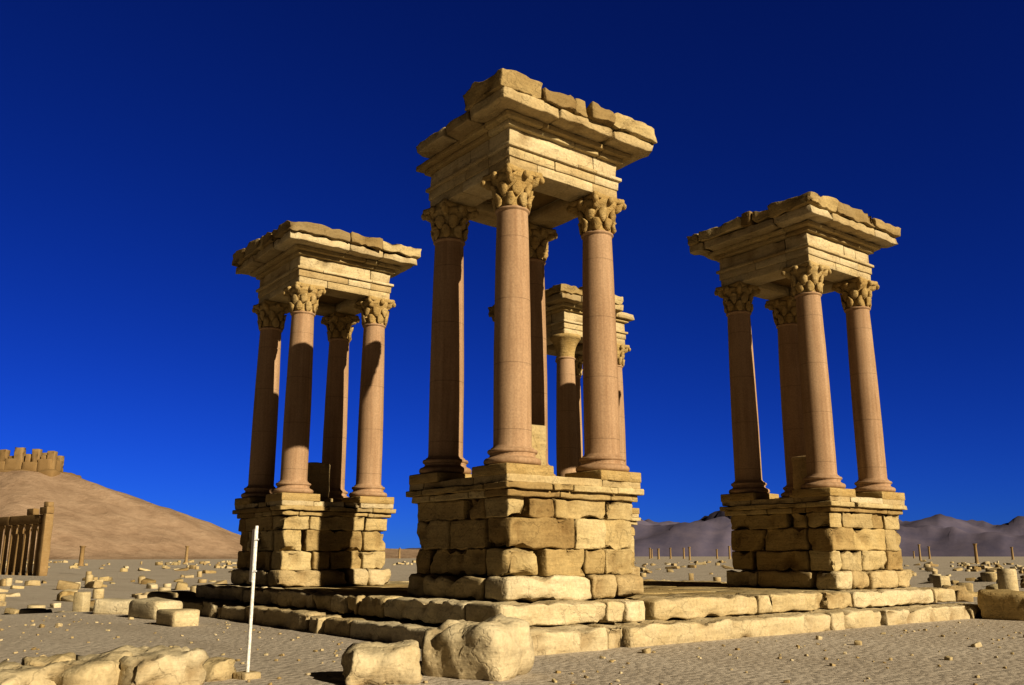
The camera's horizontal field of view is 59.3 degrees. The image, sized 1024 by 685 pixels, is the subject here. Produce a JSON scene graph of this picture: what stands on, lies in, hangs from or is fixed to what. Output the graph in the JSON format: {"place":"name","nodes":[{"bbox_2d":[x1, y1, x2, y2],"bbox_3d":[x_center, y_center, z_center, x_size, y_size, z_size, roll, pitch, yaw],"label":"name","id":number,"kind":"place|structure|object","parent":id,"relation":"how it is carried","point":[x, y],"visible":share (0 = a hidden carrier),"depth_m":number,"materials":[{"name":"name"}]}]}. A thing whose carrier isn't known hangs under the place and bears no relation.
{"place":"outdoors","nodes":[
{"label":"outdoors","id":0,"kind":"place"},
{"bbox_2d":[0,470,417,559],"bbox_3d":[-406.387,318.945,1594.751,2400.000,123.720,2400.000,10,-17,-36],"label":"castle hill","id":1,"kind":"structure","parent":0,"point":[98,521],"depth_m":1174.24,"materials":[{"name":"beige sand"}]},
{"bbox_2d":[0,447,80,477],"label":"castle","id":2,"kind":"structure","parent":1,"relation":"on","point":[50,463],"depth_m":1288.35,"materials":[{"name":"beige stone"}]},
{"bbox_2d":[0,556,1023,684],"bbox_3d":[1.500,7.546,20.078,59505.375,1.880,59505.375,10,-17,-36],"label":"ground","id":3,"kind":"structure","parent":0,"point":[683,664],"depth_m":19.11,"materials":[{"name":"beige sand"}]},
{"bbox_2d":[233,526,260,679],"bbox_3d":[-4.224,4.203,14.478,0.436,2.460,0.332,-9,-16,34],"label":"pole","id":4,"kind":"object","parent":3,"relation":"on","point":[247,674],"visible":0.83,"depth_m":14.40,"materials":[{"name":"white paint"}]},
{"bbox_2d":[0,502,1014,575],"bbox_3d":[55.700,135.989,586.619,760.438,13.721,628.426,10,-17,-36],"label":"distant ruined columns","id":5,"kind":"structure","parent":3,"relation":"on","point":[33,519],"depth_m":174.02,"materials":[{"name":"brown stone"}]},
{"bbox_2d":[0,588,1023,684],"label":"fallen blocks","id":6,"kind":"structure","parent":3,"relation":"on","point":[486,647],"depth_m":14.09,"materials":[{"name":"stone"}]},
{"bbox_2d":[171,579,980,655],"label":"platform","id":7,"kind":"structure","parent":3,"relation":"on","point":[707,610],"depth_m":22.16,"materials":[{"name":"stone"}]},
{"bbox_2d":[230,219,420,587],"bbox_3d":[-7.050,2.471,32.731,5.428,12.324,5.401,10,-17,-36],"label":"pylon","id":8,"kind":"object","parent":7,"relation":"on","point":[316,524],"visible":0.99,"depth_m":31.69,"materials":[{"name":"stone"}]},
{"bbox_2d":[406,69,655,601],"bbox_3d":[0.292,0.258,23.357,5.334,12.317,5.456,10,-17,-36],"label":"pylon","id":9,"kind":"object","parent":7,"relation":"on","point":[521,164],"visible":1,"depth_m":22.13,"materials":[{"name":"stone"}]},
{"bbox_2d":[488,284,640,577],"bbox_3d":[2.568,4.170,39.882,5.399,12.329,5.358,10,-17,-36],"label":"pylon","id":10,"kind":"object","parent":7,"relation":"on","point":[564,327],"visible":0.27,"depth_m":38.44,"materials":[{"name":"stone"}]},
{"bbox_2d":[686,190,911,589],"bbox_3d":[9.857,1.944,30.470,5.368,12.303,5.340,10,-17,-36],"label":"pylon","id":11,"kind":"object","parent":7,"relation":"on","point":[818,524],"visible":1,"depth_m":29.43,"materials":[{"name":"stone"}]},
{"bbox_2d":[0,560,1023,614],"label":"rubble field","id":12,"kind":"structure","parent":0,"point":[1002,578],"depth_m":97.97,"materials":[{"name":"stone"}]},
{"bbox_2d":[0,0,1023,548],"label":"sky","id":13,"kind":"structure","parent":0,"point":[145,144],"materials":[{"name":"blue"}]},
{"bbox_2d":[406,511,1023,556],"bbox_3d":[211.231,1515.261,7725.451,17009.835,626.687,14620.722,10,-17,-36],"label":"mountains","id":14,"kind":"structure","parent":0,"point":[940,535],"depth_m":8325.04,"materials":[{"name":"grey stone"}]}
]}

